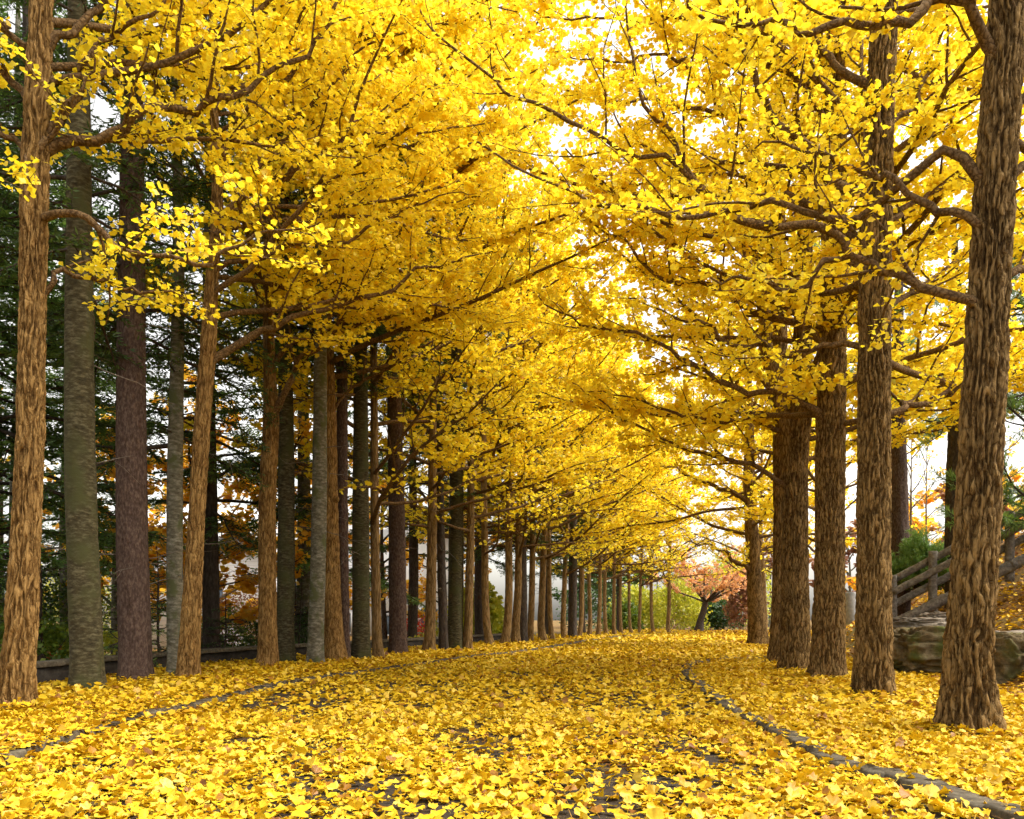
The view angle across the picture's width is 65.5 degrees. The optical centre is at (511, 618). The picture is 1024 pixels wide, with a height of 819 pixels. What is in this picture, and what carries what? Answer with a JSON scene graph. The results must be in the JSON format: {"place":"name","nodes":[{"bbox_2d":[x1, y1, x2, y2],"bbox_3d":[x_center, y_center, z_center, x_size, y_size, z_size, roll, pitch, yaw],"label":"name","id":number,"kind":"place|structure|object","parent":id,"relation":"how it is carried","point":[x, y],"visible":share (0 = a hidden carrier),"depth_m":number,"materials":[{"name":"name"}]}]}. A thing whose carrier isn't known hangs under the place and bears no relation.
{"place":"outdoors","nodes":[
{"label":"outdoors","id":0,"kind":"place"},
{"bbox_2d":[0,633,979,818],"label":"path","id":1,"kind":"structure","parent":0,"point":[712,757],"depth_m":4.67,"materials":[{"name":"plant"}]},
{"bbox_2d":[0,533,1023,801],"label":"ground","id":2,"kind":"structure","parent":0,"point":[1004,625],"depth_m":14.45,"materials":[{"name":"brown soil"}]},
{"bbox_2d":[0,387,58,645],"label":"garden tree","id":3,"kind":"object","parent":2,"relation":"on","point":[45,512],"visible":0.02,"depth_m":19.16,"materials":[{"name":"orange plant"}]},
{"bbox_2d":[0,94,66,567],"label":"conifer tree","id":4,"kind":"object","parent":2,"relation":"on","point":[8,354],"visible":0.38,"depth_m":11.63,"materials":[{"name":"green plant"}]},
{"bbox_2d":[0,607,68,660],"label":"shrub","id":5,"kind":"object","parent":2,"relation":"on","point":[48,629],"visible":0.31,"depth_m":12.47,"materials":[{"name":"green plant"}]},
{"bbox_2d":[0,530,68,659],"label":"shrub","id":6,"kind":"object","parent":2,"relation":"on","point":[46,598],"visible":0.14,"depth_m":16.32,"materials":[{"name":"green plant"}]},
{"bbox_2d":[0,560,108,654],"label":"shrub","id":7,"kind":"object","parent":2,"relation":"on","point":[53,596],"visible":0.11,"depth_m":18.38,"materials":[{"name":"green plant"}]},
{"bbox_2d":[0,0,165,577],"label":"conifer tree","id":8,"kind":"object","parent":2,"relation":"on","point":[56,512],"visible":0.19,"depth_m":13.75,"materials":[{"name":"green plant"}]},
{"bbox_2d":[0,99,166,631],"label":"conifer tree","id":9,"kind":"object","parent":2,"relation":"on","point":[60,574],"visible":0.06,"depth_m":18.89,"materials":[{"name":"green plant"}]},
{"bbox_2d":[0,1,168,618],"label":"conifer tree","id":10,"kind":"object","parent":2,"relation":"on","point":[17,23],"visible":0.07,"depth_m":15.63,"materials":[{"name":"green plant"}]},
{"bbox_2d":[0,0,194,660],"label":"conifer tree","id":11,"kind":"object","parent":2,"relation":"on","point":[7,466],"visible":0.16,"depth_m":12.76,"materials":[{"name":"green plant"}]},
{"bbox_2d":[44,406,165,599],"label":"garden tree","id":12,"kind":"object","parent":2,"relation":"on","point":[151,519],"visible":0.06,"depth_m":22.78,"materials":[{"name":"orange plant"}]},
{"bbox_2d":[0,0,224,690],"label":"conifer tree","id":13,"kind":"object","parent":2,"relation":"on","point":[85,628],"visible":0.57,"depth_m":8.94,"materials":[{"name":"green plant"}]},
{"bbox_2d":[68,538,166,666],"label":"fir sapling","id":14,"kind":"object","parent":2,"relation":"on","point":[109,647],"visible":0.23,"depth_m":12.25,"materials":[{"name":"green plant"}]},
{"bbox_2d":[58,406,183,654],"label":"garden tree","id":15,"kind":"object","parent":2,"relation":"on","point":[112,603],"visible":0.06,"depth_m":18.16,"materials":[{"name":"green plant"}]},
{"bbox_2d":[113,546,166,653],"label":"fir sapling","id":16,"kind":"object","parent":2,"relation":"on","point":[159,647],"visible":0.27,"depth_m":12.95,"materials":[{"name":"green plant"}]},
{"bbox_2d":[0,3,285,674],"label":"conifer tree","id":17,"kind":"object","parent":2,"relation":"on","point":[178,394],"visible":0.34,"depth_m":11.23,"materials":[{"name":"green plant"}]},
{"bbox_2d":[0,0,305,681],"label":"conifer tree","id":18,"kind":"object","parent":2,"relation":"on","point":[134,631],"visible":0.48,"depth_m":10.25,"materials":[{"name":"green plant"}]},
{"bbox_2d":[100,507,277,647],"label":"house","id":19,"kind":"structure","parent":2,"relation":"on","point":[252,563],"depth_m":29.99,"materials":[{"name":"white"}]},
{"bbox_2d":[106,364,276,598],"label":"garden tree","id":20,"kind":"object","parent":2,"relation":"on","point":[227,495],"visible":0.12,"depth_m":20.88,"materials":[{"name":"orange plant"}]},
{"bbox_2d":[0,0,399,708],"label":"ginkgo tree","id":21,"kind":"object","parent":2,"relation":"on","point":[40,144],"visible":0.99,"depth_m":7.06,"materials":[{"name":"yellow plant"}]},
{"bbox_2d":[52,18,351,648],"bbox_3d":[-6.692,-6.207,17.496,5.562,14.835,5.939,0,0,41],"label":"conifer tree","id":22,"kind":"object","parent":2,"relation":"on","point":[211,592],"visible":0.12,"depth_m":17.36,"materials":[{"name":"green plant"}]},
{"bbox_2d":[148,428,295,648],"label":"garden tree","id":23,"kind":"object","parent":2,"relation":"on","point":[246,612],"visible":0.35,"depth_m":19.12,"materials":[{"name":"orange plant"}]},
{"bbox_2d":[201,599,253,647],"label":"fir sapling","id":24,"kind":"object","parent":2,"relation":"on","point":[227,633],"visible":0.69,"depth_m":17.01,"materials":[{"name":"green plant"}]},
{"bbox_2d":[201,599,255,646],"bbox_3d":[-7.902,0.288,21.912,2.441,1.756,2.578,0,0,0],"label":"shrub","id":25,"kind":"object","parent":2,"relation":"on","point":[230,614],"visible":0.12,"depth_m":21.79,"materials":[{"name":"green plant"}]},
{"bbox_2d":[220,580,257,643],"bbox_3d":[-8.039,-0.002,24.073,3.169,2.353,3.624,0,0,20],"label":"shrub","id":26,"kind":"object","parent":2,"relation":"on","point":[241,599],"visible":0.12,"depth_m":23.92,"materials":[{"name":"pink plant"}]},
{"bbox_2d":[146,21,388,661],"bbox_3d":[-4.646,-6.645,14.848,5.231,15.080,4.462,0,0,0],"label":"conifer tree","id":27,"kind":"object","parent":2,"relation":"on","point":[286,567],"visible":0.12,"depth_m":14.41,"materials":[{"name":"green plant"}]},
{"bbox_2d":[36,633,510,685],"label":"wall","id":28,"kind":"structure","parent":2,"relation":"on","point":[54,669],"depth_m":13.84,"materials":[{"name":"stone"}]},
{"bbox_2d":[154,124,424,642],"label":"conifer tree","id":29,"kind":"object","parent":2,"relation":"on","point":[305,572],"visible":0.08,"depth_m":20.37,"materials":[{"name":"green plant"}]},
{"bbox_2d":[219,407,370,640],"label":"garden tree","id":30,"kind":"object","parent":2,"relation":"on","point":[304,430],"visible":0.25,"depth_m":19.29,"materials":[{"name":"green plant"}]},
{"bbox_2d":[294,574,307,643],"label":"fir sapling","id":31,"kind":"object","parent":2,"relation":"on","point":[299,617],"visible":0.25,"depth_m":18.51,"materials":[{"name":"green plant"}]},
{"bbox_2d":[184,36,430,662],"bbox_3d":[-3.760,-6.645,14.319,4.435,15.080,4.647,0,0,0],"label":"conifer tree","id":32,"kind":"object","parent":2,"relation":"on","point":[315,636],"visible":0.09,"depth_m":14.13,"materials":[{"name":"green plant"}]},
{"bbox_2d":[94,0,549,676],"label":"ginkgo tree","id":33,"kind":"object","parent":2,"relation":"on","point":[368,296],"visible":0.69,"depth_m":10.38,"materials":[{"name":"yellow plant"}]},
{"bbox_2d":[224,16,432,657],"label":"conifer tree","id":34,"kind":"object","parent":2,"relation":"on","point":[342,429],"visible":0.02,"depth_m":15.33,"materials":[{"name":"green plant"}]},
{"bbox_2d":[227,51,449,658],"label":"conifer tree","id":35,"kind":"object","parent":2,"relation":"on","point":[360,644],"visible":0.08,"depth_m":15.69,"materials":[{"name":"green plant"}]},
{"bbox_2d":[0,631,676,771],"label":"kerb","id":36,"kind":"structure","parent":2,"relation":"on","point":[19,752],"depth_m":7.49,"materials":[{"name":"stone"}]},
{"bbox_2d":[112,28,569,657],"bbox_3d":[-2.672,-6.894,16.869,8.562,15.538,9.970,0,0,21],"label":"ginkgo tree","id":37,"kind":"object","parent":2,"relation":"on","point":[424,416],"visible":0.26,"depth_m":15.52,"materials":[{"name":"yellow plant"}]},
{"bbox_2d":[107,0,582,666],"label":"ginkgo tree","id":38,"kind":"object","parent":2,"relation":"on","point":[267,644],"visible":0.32,"depth_m":12.57,"materials":[{"name":"yellow plant"}]},
{"bbox_2d":[348,443,437,638],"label":"garden tree","id":39,"kind":"object","parent":2,"relation":"on","point":[383,613],"visible":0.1,"depth_m":27.98,"materials":[{"name":"orange plant"}]},
{"bbox_2d":[306,66,481,653],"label":"conifer tree","id":40,"kind":"object","parent":2,"relation":"on","point":[397,601],"visible":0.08,"depth_m":17.97,"materials":[{"name":"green plant"}]},
{"bbox_2d":[348,514,466,635],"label":"house","id":41,"kind":"structure","parent":2,"relation":"on","point":[422,547],"depth_m":38.50,"materials":[{"name":"white paint"}]},
{"bbox_2d":[348,346,480,637],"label":"conifer tree","id":42,"kind":"object","parent":2,"relation":"on","point":[413,558],"visible":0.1,"depth_m":25.38,"materials":[{"name":"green plant"}]},
{"bbox_2d":[351,218,484,649],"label":"conifer tree","id":43,"kind":"object","parent":2,"relation":"on","point":[442,603],"visible":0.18,"depth_m":20.12,"materials":[{"name":"plant"}]},
{"bbox_2d":[235,32,628,650],"bbox_3d":[-2.281,-6.629,18.914,8.268,15.004,9.628,0,0,36],"label":"ginkgo tree","id":44,"kind":"object","parent":2,"relation":"on","point":[430,531],"visible":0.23,"depth_m":19.40,"materials":[{"name":"yellow plant"}]},
{"bbox_2d":[385,465,499,602],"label":"garden tree","id":45,"kind":"object","parent":2,"relation":"on","point":[423,582],"visible":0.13,"depth_m":31.55,"materials":[{"name":"orange plant"}]},
{"bbox_2d":[351,98,536,647],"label":"conifer tree","id":46,"kind":"object","parent":2,"relation":"on","point":[455,596],"visible":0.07,"depth_m":20.60,"materials":[{"name":"plant"}]},
{"bbox_2d":[245,0,643,661],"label":"ginkgo tree","id":47,"kind":"object","parent":2,"relation":"on","point":[335,646],"visible":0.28,"depth_m":14.04,"materials":[{"name":"yellow plant"}]},
{"bbox_2d":[388,342,540,634],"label":"conifer tree","id":48,"kind":"object","parent":2,"relation":"on","point":[478,620],"visible":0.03,"depth_m":29.32,"materials":[{"name":"plant"}]},
{"bbox_2d":[305,67,635,647],"bbox_3d":[-1.060,-6.697,20.002,8.344,15.141,9.716,0,0,9],"label":"ginkgo tree","id":49,"kind":"object","parent":2,"relation":"on","point":[471,379],"visible":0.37,"depth_m":19.98,"materials":[{"name":"yellow plant"}]},
{"bbox_2d":[447,581,503,634],"bbox_3d":[-1.226,-0.197,30.995,2.791,2.894,2.467,0,0,33],"label":"shrub","id":50,"kind":"object","parent":2,"relation":"on","point":[496,611],"visible":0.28,"depth_m":30.61,"materials":[{"name":"green plant"}]},
{"bbox_2d":[369,197,607,644],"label":"ginkgo tree","id":51,"kind":"object","parent":2,"relation":"on","point":[484,544],"visible":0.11,"depth_m":23.98,"materials":[{"name":"yellow plant"}]},
{"bbox_2d":[0,529,1023,818],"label":"fallen leaves","id":52,"kind":"object","parent":2,"relation":"on","point":[846,729],"visible":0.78,"depth_m":5.66,"materials":[{"name":"yellow plant"}]},
{"bbox_2d":[464,199,565,641],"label":"conifer tree","id":53,"kind":"object","parent":2,"relation":"on","point":[523,627],"visible":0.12,"depth_m":26.42,"materials":[{"name":"plant"}]},
{"bbox_2d":[348,171,685,641],"bbox_3d":[-0.291,-7.029,25.263,9.737,15.810,8.592,0,0,-16],"label":"ginkgo tree","id":54,"kind":"object","parent":2,"relation":"on","point":[520,539],"visible":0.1,"depth_m":25.10,"materials":[{"name":"yellow plant"}]},
{"bbox_2d":[405,123,660,642],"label":"ginkgo tree","id":55,"kind":"object","parent":2,"relation":"on","point":[507,624],"visible":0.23,"depth_m":24.86,"materials":[{"name":"yellow plant"}]},
{"bbox_2d":[475,417,601,634],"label":"conifer tree","id":56,"kind":"object","parent":2,"relation":"on","point":[546,621],"visible":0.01,"depth_m":35.35,"materials":[{"name":"plant"}]},
{"bbox_2d":[443,172,650,640],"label":"ginkgo tree","id":57,"kind":"object","parent":2,"relation":"on","point":[533,558],"visible":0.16,"depth_m":26.98,"materials":[{"name":"yellow plant"}]},
{"bbox_2d":[513,282,598,637],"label":"conifer tree","id":58,"kind":"object","parent":2,"relation":"on","point":[572,604],"visible":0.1,"depth_m":32.81,"materials":[{"name":"plant"}]},
{"bbox_2d":[464,275,659,639],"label":"ginkgo tree","id":59,"kind":"object","parent":2,"relation":"on","point":[555,522],"visible":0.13,"depth_m":30.21,"materials":[{"name":"yellow plant"}]},
{"bbox_2d":[446,202,701,640],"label":"ginkgo tree","id":60,"kind":"object","parent":2,"relation":"on","point":[541,630],"visible":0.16,"depth_m":28.53,"materials":[{"name":"yellow plant"}]},
{"bbox_2d":[491,319,672,635],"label":"ginkgo tree","id":61,"kind":"object","parent":2,"relation":"on","point":[589,596],"visible":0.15,"depth_m":36.47,"materials":[{"name":"yellow plant"}]},
{"bbox_2d":[492,296,683,637],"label":"ginkgo tree","id":62,"kind":"object","parent":2,"relation":"on","point":[583,441],"visible":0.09,"depth_m":32.28,"materials":[{"name":"yellow plant"}]},
{"bbox_2d":[555,575,625,628],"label":"shrub","id":63,"kind":"object","parent":2,"relation":"on","point":[593,593],"visible":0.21,"depth_m":64.75,"materials":[{"name":"green plant"}]},
{"bbox_2d":[528,288,679,634],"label":"ginkgo tree","id":64,"kind":"object","parent":2,"relation":"on","point":[599,611],"visible":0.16,"depth_m":37.99,"materials":[{"name":"yellow plant"}]},
{"bbox_2d":[536,303,684,635],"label":"ginkgo tree","id":65,"kind":"object","parent":2,"relation":"on","point":[581,611],"visible":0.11,"depth_m":34.92,"materials":[{"name":"yellow plant"}]},
{"bbox_2d":[535,347,701,633],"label":"ginkgo tree","id":66,"kind":"object","parent":2,"relation":"on","point":[605,626],"visible":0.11,"depth_m":39.04,"materials":[{"name":"yellow plant"}]},
{"bbox_2d":[554,380,691,632],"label":"ginkgo tree","id":67,"kind":"object","parent":2,"relation":"on","point":[629,596],"visible":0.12,"depth_m":43.60,"materials":[{"name":"yellow plant"}]},
{"bbox_2d":[601,598,644,629],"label":"shrub","id":68,"kind":"object","parent":2,"relation":"on","point":[634,615],"visible":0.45,"depth_m":54.31,"materials":[{"name":"green plant"}]},
{"bbox_2d":[591,507,654,631],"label":"conifer tree","id":69,"kind":"object","parent":2,"relation":"on","point":[617,593],"visible":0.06,"depth_m":48.88,"materials":[{"name":"plant"}]},
{"bbox_2d":[555,365,708,633],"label":"ginkgo tree","id":70,"kind":"object","parent":2,"relation":"on","point":[660,479],"visible":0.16,"depth_m":41.35,"materials":[{"name":"yellow plant"}]},
{"bbox_2d":[552,345,714,633],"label":"ginkgo tree","id":71,"kind":"object","parent":2,"relation":"on","point":[661,470],"visible":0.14,"depth_m":39.76,"materials":[{"name":"yellow plant"}]},
{"bbox_2d":[608,582,671,628],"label":"shrub","id":72,"kind":"object","parent":2,"relation":"on","point":[657,618],"visible":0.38,"depth_m":57.12,"materials":[{"name":"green plant"}]},
{"bbox_2d":[592,378,711,631],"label":"ginkgo tree","id":73,"kind":"object","parent":2,"relation":"on","point":[651,581],"visible":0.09,"depth_m":47.02,"materials":[{"name":"yellow plant"}]},
{"bbox_2d":[586,377,738,631],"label":"ginkgo tree","id":74,"kind":"object","parent":2,"relation":"on","point":[641,585],"visible":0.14,"depth_m":44.69,"materials":[{"name":"yellow plant"}]},
{"bbox_2d":[591,367,741,632],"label":"ginkgo tree","id":75,"kind":"object","parent":2,"relation":"on","point":[667,628],"visible":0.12,"depth_m":49.50,"materials":[{"name":"yellow plant"}]},
{"bbox_2d":[644,575,713,629],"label":"shrub","id":76,"kind":"object","parent":2,"relation":"on","point":[692,605],"visible":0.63,"depth_m":59.01,"materials":[{"name":"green plant"}]},
{"bbox_2d":[654,542,746,630],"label":"maple tree","id":77,"kind":"object","parent":2,"relation":"on","point":[731,582],"visible":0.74,"depth_m":54.38,"materials":[{"name":"orange plant"}]},
{"bbox_2d":[385,0,1023,696],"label":"ginkgo tree","id":78,"kind":"object","parent":2,"relation":"on","point":[873,656],"visible":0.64,"depth_m":8.98,"materials":[{"name":"yellow plant"}]},
{"bbox_2d":[692,593,746,629],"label":"shrub","id":79,"kind":"object","parent":2,"relation":"on","point":[716,621],"visible":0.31,"depth_m":62.59,"materials":[{"name":"green plant"}]},
{"bbox_2d":[426,0,1023,679],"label":"ginkgo tree","id":80,"kind":"object","parent":2,"relation":"on","point":[828,412],"visible":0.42,"depth_m":11.74,"materials":[{"name":"yellow plant"}]},
{"bbox_2d":[439,0,1023,735],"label":"ginkgo tree","id":81,"kind":"object","parent":2,"relation":"on","point":[969,692],"visible":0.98,"depth_m":6.12,"materials":[{"name":"yellow plant"}]},
{"bbox_2d":[694,541,771,628],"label":"maple tree","id":82,"kind":"object","parent":2,"relation":"on","point":[768,587],"visible":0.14,"depth_m":71.15,"materials":[{"name":"orange plant"}]},
{"bbox_2d":[666,328,814,628],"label":"ginkgo tree","id":83,"kind":"object","parent":2,"relation":"on","point":[742,528],"visible":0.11,"depth_m":44.46,"materials":[{"name":"yellow plant"}]},
{"bbox_2d":[721,560,770,630],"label":"shrub","id":84,"kind":"object","parent":2,"relation":"on","point":[733,602],"visible":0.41,"depth_m":59.60,"materials":[{"name":"red plant"}]},
{"bbox_2d":[565,254,944,644],"bbox_3d":[8.546,-5.535,26.567,10.328,12.990,11.201,0,0,-30],"label":"ginkgo tree","id":85,"kind":"object","parent":2,"relation":"on","point":[756,614],"visible":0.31,"depth_m":26.53,"materials":[{"name":"yellow plant"}]},
{"bbox_2d":[703,359,814,631],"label":"ginkgo tree","id":86,"kind":"object","parent":2,"relation":"on","point":[764,540],"visible":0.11,"depth_m":48.22,"materials":[{"name":"yellow plant"}]},
{"bbox_2d":[517,0,1023,670],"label":"ginkgo tree","id":87,"kind":"object","parent":2,"relation":"on","point":[795,438],"visible":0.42,"depth_m":13.39,"materials":[{"name":"yellow plant"}]},
{"bbox_2d":[567,0,1023,662],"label":"ginkgo tree","id":88,"kind":"object","parent":2,"relation":"on","point":[635,272],"visible":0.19,"depth_m":15.74,"materials":[{"name":"yellow plant"}]},
{"bbox_2d":[695,185,946,553],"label":"ginkgo tree","id":89,"kind":"object","parent":2,"relation":"on","point":[747,477],"visible":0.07,"depth_m":23.85,"materials":[{"name":"yellow plant"}]},
{"bbox_2d":[809,519,856,591],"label":"distant tree","id":90,"kind":"object","parent":2,"relation":"on","point":[852,550],"visible":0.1,"depth_m":59.15,"materials":[{"name":"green plant"}]},
{"bbox_2d":[845,592,855,625],"bbox_3d":[13.626,-0.040,32.040,0.400,2.080,0.400,0,0,0],"label":"grey post","id":91,"kind":"object","parent":2,"relation":"on","point":[850,604],"visible":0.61,"depth_m":31.88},
{"bbox_2d":[681,656,1023,818],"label":"kerb","id":92,"kind":"structure","parent":2,"relation":"on","point":[995,807],"depth_m":4.45,"materials":[{"name":"stone"}]},
{"bbox_2d":[812,234,965,615],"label":"pine tree","id":93,"kind":"object","parent":2,"relation":"on","point":[900,507],"visible":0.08,"depth_m":19.28,"materials":[{"name":"brown plant"}]},
{"bbox_2d":[845,490,940,589],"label":"distant tree","id":94,"kind":"object","parent":2,"relation":"on","point":[930,522],"visible":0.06,"depth_m":45.64,"materials":[{"name":"orange plant"}]},
{"bbox_2d":[852,418,945,590],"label":"bare tree","id":95,"kind":"object","parent":2,"relation":"on","point":[928,491],"visible":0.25,"depth_m":29.56,"materials":[{"name":"orange plant"}]},
{"bbox_2d":[893,626,944,674],"bbox_3d":[6.755,0.534,13.212,1.312,0.846,1.077,0,0,0],"label":"boulder","id":96,"kind":"object","parent":2,"relation":"on","point":[918,649],"visible":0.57,"depth_m":12.78,"materials":[{"name":"stone"}]},
{"bbox_2d":[893,617,945,629],"bbox_3d":[7.078,0.118,13.980,1.136,0.302,0.804,0,0,-20],"label":"boulder","id":97,"kind":"object","parent":96,"relation":"on","point":[901,622],"visible":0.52,"depth_m":13.67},
{"bbox_2d":[891,524,949,590],"bbox_3d":[9.589,-1.389,18.462,2.516,1.600,2.844,0,0,0],"label":"shrub","id":98,"kind":"object","parent":2,"relation":"on","point":[916,548],"visible":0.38,"depth_m":18.13,"materials":[{"name":"green plant"}]},
{"bbox_2d":[908,438,944,540],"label":"bare tree","id":99,"kind":"object","parent":2,"relation":"on","point":[922,506],"visible":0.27,"depth_m":35.91,"materials":[{"name":"orange plant"}]},
{"bbox_2d":[849,224,1023,608],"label":"pine tree","id":100,"kind":"object","parent":2,"relation":"on","point":[952,449],"visible":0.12,"depth_m":17.50,"materials":[{"name":"brown plant"}]},
{"bbox_2d":[892,510,1023,617],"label":"log fence","id":101,"kind":"object","parent":2,"relation":"on","point":[1010,565],"visible":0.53,"depth_m":16.14,"materials":[{"name":"wood"}]},
{"bbox_2d":[926,195,1023,540],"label":"pine tree","id":102,"kind":"object","parent":2,"relation":"on","point":[1011,519],"visible":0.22,"depth_m":15.20,"materials":[{"name":"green plant"}]},
{"bbox_2d":[994,631,1023,683],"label":"boulder","id":103,"kind":"object","parent":2,"relation":"on","point":[1009,658],"visible":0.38,"depth_m":10.64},
{"bbox_2d":[0,0,1023,620],"label":"sky","id":104,"kind":"structure","parent":0,"point":[101,108],"materials":[{"name":"white"}]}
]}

